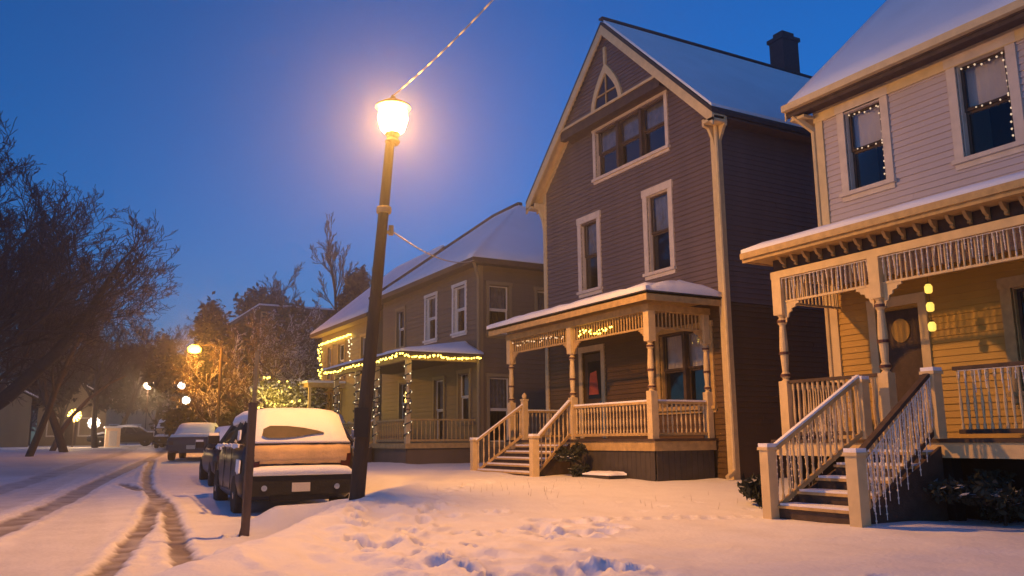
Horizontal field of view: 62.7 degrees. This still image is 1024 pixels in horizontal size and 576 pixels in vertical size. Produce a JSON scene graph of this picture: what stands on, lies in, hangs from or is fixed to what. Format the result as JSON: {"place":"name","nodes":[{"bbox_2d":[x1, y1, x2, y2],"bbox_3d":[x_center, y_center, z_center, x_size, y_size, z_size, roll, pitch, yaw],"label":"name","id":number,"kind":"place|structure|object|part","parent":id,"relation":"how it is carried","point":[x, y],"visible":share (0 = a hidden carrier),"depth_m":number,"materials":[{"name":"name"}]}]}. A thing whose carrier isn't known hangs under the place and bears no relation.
{"place":"outdoors","nodes":[
{"label":"outdoors","id":0,"kind":"place"},
{"bbox_2d":[153,419,168,447],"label":"parked car","id":1,"kind":"object","parent":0,"point":[161,437],"visible":0.38,"depth_m":53.31,"materials":[{"name":"paint"}]},
{"bbox_2d":[0,444,343,575],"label":"road","id":2,"kind":"structure","parent":0,"point":[133,510],"depth_m":14.24,"materials":[{"name":"white snow"}]},
{"bbox_2d":[0,198,76,405],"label":"bare tree","id":3,"kind":"object","parent":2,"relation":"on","point":[14,366],"visible":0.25,"depth_m":35.99,"materials":[{"name":"brown plant"}]},
{"bbox_2d":[67,409,81,446],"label":"post decoration","id":4,"kind":"object","parent":2,"relation":"on","point":[75,417],"visible":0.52,"depth_m":56.17},
{"bbox_2d":[49,330,131,450],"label":"leaning tree","id":5,"kind":"object","parent":2,"relation":"on","point":[68,421],"visible":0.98,"depth_m":49.45,"materials":[{"name":"brown wood"}]},
{"bbox_2d":[3,220,181,456],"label":"bare tree","id":6,"kind":"object","parent":2,"relation":"on","point":[32,448],"visible":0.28,"depth_m":40.95,"materials":[{"name":"brown plant"}]},
{"bbox_2d":[88,418,99,427],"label":"light","id":7,"kind":"object","parent":2,"relation":"on","point":[89,423],"visible":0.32,"depth_m":56.64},
{"bbox_2d":[104,426,122,446],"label":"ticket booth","id":8,"kind":"object","parent":2,"relation":"on","point":[112,436],"visible":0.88,"depth_m":56.78,"materials":[{"name":"white paint"}]},
{"bbox_2d":[108,431,116,445],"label":"door","id":9,"kind":"structure","parent":8,"relation":"in","point":[112,434],"depth_m":56.74,"materials":[{"name":"white paint"}]},
{"bbox_2d":[65,274,170,447],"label":"bare tree","id":10,"kind":"object","parent":2,"relation":"on","point":[94,402],"visible":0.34,"depth_m":57.20,"materials":[{"name":"brown plant"}]},
{"bbox_2d":[87,424,154,446],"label":"parked car","id":11,"kind":"object","parent":2,"relation":"on","point":[137,433],"visible":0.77,"depth_m":59.22,"materials":[{"name":"paint"}]},
{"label":"window glass","id":12,"kind":"part","parent":11,"relation":"part of","materials":[{"name":"black glass"}]},
{"bbox_2d":[90,299,197,424],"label":"bare tree","id":13,"kind":"object","parent":2,"relation":"on","point":[138,365],"visible":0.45,"depth_m":67.17,"materials":[{"name":"brown plant"}]},
{"bbox_2d":[144,383,150,428],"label":"street lamp","id":14,"kind":"object","parent":2,"relation":"on","point":[147,388],"visible":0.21,"depth_m":69.56,"materials":[{"name":"black metal"}]},
{"bbox_2d":[107,328,196,443],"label":"evergreen tree","id":15,"kind":"object","parent":2,"relation":"on","point":[156,399],"visible":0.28,"depth_m":72.56,"materials":[{"name":"green plant"}]},
{"bbox_2d":[178,382,184,406],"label":"street lamp","id":16,"kind":"object","parent":2,"relation":"on","point":[181,392],"visible":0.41,"depth_m":53.20,"materials":[{"name":"white glass"}]},
{"bbox_2d":[183,396,189,403],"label":"street lamp","id":17,"kind":"object","parent":2,"relation":"on","point":[186,398],"visible":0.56,"depth_m":52.77,"materials":[{"name":"white glass"}]},
{"bbox_2d":[166,422,217,459],"bbox_3d":[-13.916,6.800,37.352,2.442,1.611,5.308,2,-10,-13],"label":"parked car","id":18,"kind":"object","parent":2,"relation":"on","point":[182,439],"visible":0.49,"depth_m":35.12,"materials":[{"name":"grey paint"}]},
{"bbox_2d":[188,344,222,426],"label":"street lamp","id":19,"kind":"object","parent":2,"relation":"on","point":[194,348],"visible":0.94,"depth_m":43.79,"materials":[{"name":"brown metal"}]},
{"bbox_2d":[169,338,243,422],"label":"snowy tree","id":20,"kind":"object","parent":2,"relation":"on","point":[202,396],"visible":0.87,"depth_m":45.11,"materials":[{"name":"plant"}]},
{"bbox_2d":[195,426,229,485],"bbox_3d":[-7.345,4.507,22.762,2.220,1.534,4.725,4,-11,-24],"label":"parked car","id":21,"kind":"object","parent":2,"relation":"on","point":[208,464],"visible":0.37,"depth_m":21.78,"materials":[{"name":"paint"}]},
{"bbox_2d":[207,408,354,512],"bbox_3d":[-4.596,3.367,16.543,2.400,1.922,4.550,4,-11,-25],"label":"parked suv","id":22,"kind":"object","parent":2,"relation":"on","point":[303,453],"visible":0.89,"depth_m":14.75,"materials":[{"name":"paint"}]},
{"bbox_3d":[-4.499,2.812,16.423,1.872,0.530,3.730,4,-11,-25],"label":"window glass","id":23,"kind":"part","parent":22,"relation":"part of","materials":[{"name":"black glass"}]},
{"bbox_3d":[-3.903,2.550,14.904,1.080,0.215,0.515,4,-11,-25],"label":"rear window","id":24,"kind":"part","parent":22,"relation":"part of","materials":[{"name":"brown glass"}]},
{"bbox_2d":[0,0,885,442],"label":"sky","id":25,"kind":"structure","parent":0,"point":[243,124],"materials":[{"name":"blue"}]},
{"bbox_2d":[0,443,1023,575],"bbox_3d":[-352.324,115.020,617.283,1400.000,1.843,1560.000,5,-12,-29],"label":"ground","id":26,"kind":"structure","parent":0,"point":[401,519],"depth_m":9.30,"materials":[{"name":"white snow"}]},
{"bbox_2d":[0,380,37,446],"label":"house","id":27,"kind":"structure","parent":26,"relation":"on","point":[15,418],"depth_m":59.75,"materials":[{"name":"beige"}]},
{"bbox_2d":[0,354,61,445],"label":"evergreen tree","id":28,"kind":"object","parent":26,"relation":"on","point":[32,417],"visible":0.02,"depth_m":78.84,"materials":[{"name":"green plant"}]},
{"bbox_2d":[0,224,119,451],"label":"bare tree","id":29,"kind":"object","parent":26,"relation":"on","point":[58,436],"visible":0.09,"depth_m":46.14,"materials":[{"name":"brown plant"}]},
{"bbox_2d":[9,330,112,427],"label":"evergreen tree","id":30,"kind":"object","parent":26,"relation":"on","point":[69,388],"visible":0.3,"depth_m":64.52,"materials":[{"name":"green plant"}]},
{"bbox_2d":[0,207,133,391],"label":"bare tree","id":31,"kind":"object","parent":26,"relation":"on","point":[2,387],"visible":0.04,"depth_m":50.95,"materials":[{"name":"brown plant"}]},
{"bbox_2d":[36,383,112,445],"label":"house","id":32,"kind":"structure","parent":26,"relation":"on","point":[82,430],"depth_m":72.17,"materials":[{"name":"beige"}]},
{"bbox_2d":[45,417,58,436],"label":"window","id":33,"kind":"structure","parent":32,"relation":"in","point":[46,435],"depth_m":70.96,"materials":[{"name":"white paint"}]},
{"bbox_2d":[64,422,76,445],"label":"door","id":34,"kind":"structure","parent":32,"relation":"in","point":[68,432],"depth_m":71.73,"materials":[{"name":"brown wood"}]},
{"bbox_2d":[77,417,89,436],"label":"window","id":35,"kind":"structure","parent":32,"relation":"in","point":[78,435],"depth_m":72.20,"materials":[{"name":"white paint"}]},
{"bbox_2d":[0,111,180,409],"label":"bare tree","id":36,"kind":"object","parent":26,"relation":"on","point":[18,386],"visible":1,"depth_m":30.28,"materials":[{"name":"brown plant"}]},
{"bbox_2d":[31,393,166,431],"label":"distant wood","id":37,"kind":"object","parent":26,"relation":"on","point":[34,424],"depth_m":128.16,"materials":[{"name":"brown wood"}]},
{"bbox_2d":[105,402,151,443],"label":"house","id":38,"kind":"structure","parent":26,"relation":"on","point":[113,418],"depth_m":99.48,"materials":[{"name":"beige"}]},
{"bbox_2d":[140,348,191,445],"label":"evergreen tree","id":39,"kind":"object","parent":26,"relation":"on","point":[159,376],"visible":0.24,"depth_m":59.75,"materials":[{"name":"green plant"}]},
{"bbox_2d":[149,398,197,442],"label":"house","id":40,"kind":"structure","parent":26,"relation":"on","point":[153,415],"depth_m":118.51,"materials":[{"name":"beige"}]},
{"bbox_2d":[159,357,245,436],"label":"evergreen tree","id":41,"kind":"object","parent":26,"relation":"on","point":[174,419],"visible":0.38,"depth_m":47.05,"materials":[{"name":"green plant"}]},
{"bbox_2d":[185,291,254,385],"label":"evergreen tree","id":42,"kind":"object","parent":26,"relation":"on","point":[209,325],"visible":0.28,"depth_m":55.92,"materials":[{"name":"green plant"}]},
{"bbox_2d":[238,350,259,536],"bbox_3d":[-3.744,2.325,11.893,0.203,2.892,0.116,5,-12,-29],"label":"sign post","id":43,"kind":"object","parent":26,"relation":"on","point":[248,472],"visible":0.76,"depth_m":11.85,"materials":[{"name":"brown wood"}]},
{"bbox_2d":[208,315,306,412],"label":"snowy tree","id":44,"kind":"object","parent":26,"relation":"on","point":[228,393],"visible":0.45,"depth_m":46.15,"materials":[{"name":"brown plant"}]},
{"bbox_2d":[202,300,313,413],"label":"evergreen tree","id":45,"kind":"object","parent":26,"relation":"on","point":[282,314],"visible":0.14,"depth_m":54.13,"materials":[{"name":"green plant"}]},
{"bbox_2d":[223,306,313,408],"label":"snowy tree","id":46,"kind":"object","parent":26,"relation":"on","point":[264,343],"visible":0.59,"depth_m":44.93,"materials":[{"name":"brown plant"}]},
{"bbox_2d":[232,282,304,316],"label":"evergreen tree","id":47,"kind":"object","parent":26,"relation":"on","point":[261,296],"visible":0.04,"depth_m":62.55,"materials":[{"name":"green plant"}]},
{"bbox_2d":[228,303,334,407],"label":"dark house","id":48,"kind":"structure","parent":26,"relation":"on","point":[263,309],"depth_m":57.92,"materials":[{"name":"brick"}]},
{"bbox_2d":[259,261,304,304],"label":"bare tree","id":49,"kind":"object","parent":26,"relation":"on","point":[278,289],"visible":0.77,"depth_m":61.98,"materials":[{"name":"brown plant"}]},
{"bbox_2d":[248,376,332,408],"bbox_3d":[-10.694,6.132,39.683,3.836,3.989,3.807,5,-12,-29],"label":"lit bush","id":50,"kind":"object","parent":26,"relation":"on","point":[274,394],"visible":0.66,"depth_m":38.95,"materials":[{"name":"green plant"}]},
{"bbox_2d":[258,374,301,408],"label":"bush lights","id":51,"kind":"object","parent":50,"relation":"attached to","point":[278,387],"visible":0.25,"depth_m":39.36},
{"bbox_2d":[258,296,323,407],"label":"snowy tree","id":52,"kind":"object","parent":26,"relation":"on","point":[297,329],"visible":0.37,"depth_m":48.92,"materials":[{"name":"brown plant"}]},
{"bbox_2d":[309,212,359,311],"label":"bare tree","id":53,"kind":"object","parent":26,"relation":"on","point":[329,254],"visible":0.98,"depth_m":54.30,"materials":[{"name":"brown plant"}]},
{"bbox_2d":[316,264,369,360],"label":"ivy tree","id":54,"kind":"object","parent":26,"relation":"on","point":[357,284],"visible":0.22,"depth_m":53.37,"materials":[{"name":"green plant"}]},
{"bbox_2d":[337,413,349,432],"bbox_3d":[-8.383,6.166,35.036,2.400,1.922,4.550,5,-12,-29],"label":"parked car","id":55,"kind":"object","parent":26,"relation":"on","point":[341,418],"visible":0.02,"depth_m":33.92,"materials":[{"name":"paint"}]},
{"bbox_2d":[293,245,444,442],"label":"sand house","id":56,"kind":"structure","parent":26,"relation":"on","point":[351,317],"depth_m":39.42,"materials":[{"name":"beige wood"}]},
{"bbox_2d":[317,345,321,378],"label":"string lights","id":57,"kind":"object","parent":56,"relation":"attached to","point":[319,361],"visible":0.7,"depth_m":42.94},
{"bbox_2d":[324,391,328,409],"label":"window","id":58,"kind":"structure","parent":56,"relation":"in","point":[326,408],"depth_m":41.56,"materials":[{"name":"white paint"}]},
{"bbox_2d":[325,344,332,380],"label":"window","id":59,"kind":"structure","parent":56,"relation":"in","point":[330,347],"depth_m":42.04,"materials":[{"name":"white paint"}]},
{"bbox_2d":[329,390,334,411],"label":"window","id":60,"kind":"structure","parent":56,"relation":"in","point":[332,401],"depth_m":41.20,"materials":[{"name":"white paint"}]},
{"bbox_2d":[320,333,350,345],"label":"string lights","id":61,"kind":"object","parent":56,"relation":"attached to","point":[336,339],"visible":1,"depth_m":40.87},
{"bbox_2d":[337,389,341,413],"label":"window","id":62,"kind":"structure","parent":56,"relation":"in","point":[339,396],"depth_m":40.28,"materials":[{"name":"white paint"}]},
{"bbox_2d":[337,340,345,379],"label":"window","id":63,"kind":"structure","parent":56,"relation":"in","point":[342,343],"depth_m":40.63,"materials":[{"name":"white paint"}]},
{"bbox_2d":[360,333,365,375],"bbox_3d":[-6.522,2.949,37.424,0.250,1.862,1.200,5,-12,-29],"label":"window","id":64,"kind":"structure","parent":56,"relation":"in","point":[362,342],"depth_m":37.85,"materials":[{"name":"white paint"}]},
{"bbox_2d":[349,95,410,499],"bbox_3d":[-2.106,0.103,13.474,0.917,6.829,0.600,5,-12,-29],"label":"street lamp","id":65,"kind":"object","parent":26,"relation":"on","point":[393,104],"visible":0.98,"depth_m":13.28,"materials":[{"name":"black metal"}]},
{"bbox_2d":[394,232,472,262],"bbox_3d":[-1.617,-0.918,20.445,0.026,2.342,13.228,-1,-10,3],"label":"overhead cable","id":66,"kind":"object","parent":65,"relation":"attached to","point":[426,252],"visible":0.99,"depth_m":17.10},
{"bbox_2d":[393,0,493,94],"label":"overhead cable","id":67,"kind":"object","parent":65,"relation":"attached to","point":[462,31],"visible":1,"depth_m":11.91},
{"bbox_2d":[323,202,545,463],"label":"tan house","id":68,"kind":"structure","parent":26,"relation":"on","point":[432,305],"depth_m":28.40,"materials":[{"name":"beige wood"}]},
{"bbox_2d":[332,376,340,411],"bbox_3d":[-6.699,4.582,31.949,0.323,2.488,0.332,5,-12,-29],"label":"post garland","id":69,"kind":"object","parent":68,"relation":"attached to","point":[336,394],"visible":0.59,"depth_m":31.99},
{"bbox_2d":[352,372,360,428],"bbox_3d":[-5.524,4.227,29.877,0.332,2.477,0.333,5,-12,-29],"label":"post garland","id":70,"kind":"object","parent":68,"relation":"attached to","point":[356,392],"visible":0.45,"depth_m":29.92},
{"bbox_2d":[323,353,399,373],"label":"string lights","id":71,"kind":"object","parent":68,"relation":"attached to","point":[378,361],"visible":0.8,"depth_m":28.87},
{"bbox_2d":[371,368,380,437],"bbox_3d":[-4.548,3.913,28.173,0.339,2.477,0.331,5,-12,-29],"label":"post garland","id":72,"kind":"object","parent":68,"relation":"attached to","point":[379,405],"visible":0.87,"depth_m":28.15},
{"bbox_2d":[393,306,405,349],"bbox_3d":[-4.352,1.640,33.366,0.308,1.746,1.080,5,-12,-29],"label":"window","id":73,"kind":"structure","parent":68,"relation":"in","point":[398,329],"depth_m":33.64,"materials":[{"name":"beige wood"}]},
{"bbox_2d":[396,379,406,427],"bbox_3d":[-4.127,4.480,32.501,0.308,1.846,1.080,5,-12,-29],"label":"window","id":74,"kind":"structure","parent":68,"relation":"in","point":[401,403],"depth_m":32.82,"materials":[{"name":"beige"}]},
{"bbox_2d":[402,362,411,436],"bbox_3d":[-3.201,3.464,25.813,0.338,2.447,0.338,5,-12,-29],"label":"post garland","id":75,"kind":"object","parent":68,"relation":"attached to","point":[410,410],"visible":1,"depth_m":25.77},
{"bbox_2d":[400,353,481,359],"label":"string lights","id":76,"kind":"object","parent":68,"relation":"attached to","point":[421,356],"visible":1,"depth_m":26.16},
{"bbox_2d":[422,291,462,344],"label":"window","id":77,"kind":"structure","parent":68,"relation":"in","point":[427,340],"depth_m":31.08,"materials":[{"name":"white paint"}]},
{"bbox_2d":[430,375,467,442],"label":"window","id":78,"kind":"structure","parent":68,"relation":"in","point":[435,386],"depth_m":29.92,"materials":[{"name":"beige"}]},
{"bbox_2d":[450,280,492,337],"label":"window","id":79,"kind":"structure","parent":68,"relation":"in","point":[463,291],"depth_m":29.03,"materials":[{"name":"white paint"}]},
{"bbox_2d":[456,368,497,425],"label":"window","id":80,"kind":"structure","parent":68,"relation":"in","point":[459,380],"depth_m":28.18,"materials":[{"name":"beige"}]},
{"bbox_2d":[485,281,512,338],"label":"window","id":81,"kind":"structure","parent":68,"relation":"in","point":[495,295],"depth_m":28.03,"materials":[{"name":"beige wood"}]},
{"bbox_2d":[486,373,513,446],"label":"window","id":82,"kind":"structure","parent":68,"relation":"in","point":[497,389],"depth_m":27.47,"materials":[{"name":"beige"}]},
{"bbox_2d":[533,286,544,340],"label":"window","id":83,"kind":"structure","parent":68,"relation":"in","point":[538,295],"depth_m":28.75,"materials":[{"name":"beige wood"}]},
{"bbox_2d":[553,440,589,476],"bbox_3d":[1.318,3.840,18.188,0.818,1.066,0.870,0,-10,-2],"label":"shrub","id":84,"kind":"object","parent":26,"relation":"on","point":[578,450],"visible":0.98,"depth_m":18.22,"materials":[{"name":"green plant"}]},
{"bbox_2d":[437,476,737,508],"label":"grass tips","id":85,"kind":"object","parent":26,"relation":"on","point":[558,493],"depth_m":14.14,"materials":[{"name":"brown plant"}]},
{"bbox_2d":[582,471,626,478],"bbox_3d":[1.917,3.930,17.450,0.460,0.247,0.940,5,-12,-29],"label":"cellar hatch","id":86,"kind":"object","parent":26,"relation":"on","point":[607,474],"visible":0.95,"depth_m":17.17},
{"bbox_2d":[469,16,833,480],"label":"gabled house","id":87,"kind":"structure","parent":26,"relation":"on","point":[674,177],"depth_m":19.22,"materials":[{"name":"grey wood"}]},
{"bbox_2d":[512,335,563,345],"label":"string lights","id":88,"kind":"object","parent":87,"relation":"attached to","point":[539,339],"visible":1,"depth_m":20.80},
{"bbox_2d":[576,210,602,298],"bbox_3d":[2.108,-0.864,22.111,0.308,2.170,1.100,5,-12,-29],"label":"window","id":89,"kind":"structure","parent":87,"relation":"in","point":[595,244],"depth_m":22.30,"materials":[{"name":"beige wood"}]},
{"bbox_2d":[578,344,607,437],"bbox_3d":[2.097,2.653,21.493,0.160,2.350,1.150,5,-12,-29],"label":"front door","id":90,"kind":"structure","parent":87,"relation":"in","point":[593,362],"depth_m":21.56,"materials":[{"name":"brown wood"}]},
{"bbox_2d":[589,371,598,394],"bbox_3d":[2.094,2.433,21.544,0.010,0.600,0.430,5,-12,-29],"label":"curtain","id":91,"kind":"object","parent":87,"relation":"attached to","point":[593,388],"depth_m":21.53,"materials":[{"name":"red fabric"}]},
{"bbox_2d":[578,325,611,336],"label":"string lights","id":92,"kind":"object","parent":87,"relation":"attached to","point":[590,330],"visible":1,"depth_m":18.78},
{"bbox_2d":[591,46,621,111],"bbox_3d":[2.403,-5.451,21.568,0.080,1.560,1.320,5,-12,-29],"label":"arched window","id":93,"kind":"structure","parent":87,"relation":"in","point":[608,86],"depth_m":21.55,"materials":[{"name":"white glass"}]},
{"bbox_2d":[591,90,670,184],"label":"window","id":94,"kind":"structure","parent":87,"relation":"in","point":[643,136],"depth_m":21.31,"materials":[{"name":"white wood"}]},
{"bbox_2d":[641,179,676,280],"bbox_3d":[3.498,-1.331,19.679,0.308,2.200,1.140,5,-12,-29],"label":"window","id":95,"kind":"structure","parent":87,"relation":"in","point":[662,192],"depth_m":19.87,"materials":[{"name":"white wood"}]},
{"bbox_2d":[655,320,717,414],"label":"window","id":96,"kind":"structure","parent":87,"relation":"in","point":[685,352],"depth_m":18.79,"materials":[{"name":"brown wood"}]},
{"bbox_2d":[737,473,778,507],"bbox_3d":[3.823,3.239,12.958,0.574,0.799,0.696,5,-12,-29],"label":"shrub","id":97,"kind":"object","parent":26,"relation":"on","point":[749,487],"visible":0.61,"depth_m":12.90,"materials":[{"name":"green plant"}]},
{"bbox_2d":[740,0,1023,527],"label":"clapboard house","id":98,"kind":"structure","parent":26,"relation":"on","point":[954,167],"depth_m":12.96,"materials":[{"name":"beige wood"}]},
{"bbox_2d":[776,393,849,498],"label":"icicle lights","id":99,"kind":"object","parent":98,"relation":"hanging from","point":[813,439],"visible":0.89,"depth_m":11.82,"materials":[{"name":"white plastic"}]},
{"bbox_2d":[834,86,897,202],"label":"window","id":100,"kind":"structure","parent":98,"relation":"in","point":[868,126],"depth_m":14.89,"materials":[{"name":"white wood"}]},
{"bbox_2d":[848,103,885,178],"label":"window lights","id":101,"kind":"object","parent":98,"relation":"attached to","point":[875,105],"depth_m":14.53,"materials":[{"name":"white plastic"}]},
{"bbox_2d":[866,377,932,524],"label":"icicle lights","id":102,"kind":"object","parent":98,"relation":"hanging from","point":[894,445],"visible":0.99,"depth_m":10.60,"materials":[{"name":"white ice"}]},
{"bbox_2d":[866,291,932,437],"bbox_3d":[6.402,1.280,13.737,0.160,2.300,1.100,5,-12,-29],"label":"front door","id":103,"kind":"structure","parent":98,"relation":"in","point":[910,345],"depth_m":13.76,"materials":[{"name":"brown wood"}]},
{"bbox_2d":[781,225,1023,298],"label":"icicle lights","id":104,"kind":"object","parent":98,"relation":"attached to","point":[977,240],"visible":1,"depth_m":11.94,"materials":[{"name":"white ice"}]},
{"bbox_2d":[924,249,932,293],"bbox_3d":[6.332,-0.333,12.842,0.120,0.840,0.114,5,-12,-29],"label":"hanging lantern","id":105,"kind":"object","parent":98,"relation":"hanging from","point":[928,289],"visible":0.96,"depth_m":12.75,"materials":[{"name":"glass"}]},
{"bbox_2d":[926,297,933,311],"bbox_3d":[6.337,0.223,12.742,0.120,0.270,0.114,5,-12,-29],"label":"hanging lantern","id":106,"kind":"object","parent":105,"relation":"hanging from","point":[929,306],"visible":1,"depth_m":12.70,"materials":[{"name":"glass"}]},
{"bbox_2d":[928,318,935,330],"bbox_3d":[6.340,0.518,12.689,0.120,0.270,0.114,5,-12,-29],"label":"hanging lantern","id":107,"kind":"object","parent":106,"relation":"hanging from","point":[931,325],"visible":1,"depth_m":12.64,"materials":[{"name":"glass"}]},
{"bbox_2d":[943,31,1023,170],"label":"window","id":108,"kind":"structure","parent":98,"relation":"in","point":[987,82],"depth_m":13.08,"materials":[{"name":"white wood"}]},
{"bbox_2d":[960,52,1013,140],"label":"window lights","id":109,"kind":"object","parent":98,"relation":"attached to","point":[974,64],"depth_m":12.62,"materials":[{"name":"glowing light bulbs"},{"name":"glass"}]},
{"bbox_2d":[968,94,1008,107],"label":"window lights","id":110,"kind":"object","parent":98,"relation":"attached to","point":[989,102],"depth_m":12.79,"materials":[{"name":"white plastic"}]},
{"bbox_2d":[958,365,1023,392],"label":"icicle lights","id":111,"kind":"object","parent":98,"relation":"attached to","point":[1001,372],"visible":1,"depth_m":10.85,"materials":[{"name":"white paint"}]},
{"bbox_2d":[996,274,1023,402],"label":"window","id":112,"kind":"structure","parent":98,"relation":"in","point":[1011,310],"depth_m":12.19,"materials":[{"name":"white wood"}]},
{"bbox_2d":[923,469,1023,525],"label":"shrub","id":113,"kind":"object","parent":26,"relation":"on","point":[993,495],"visible":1,"depth_m":10.44,"materials":[{"name":"green plant"}]}
]}

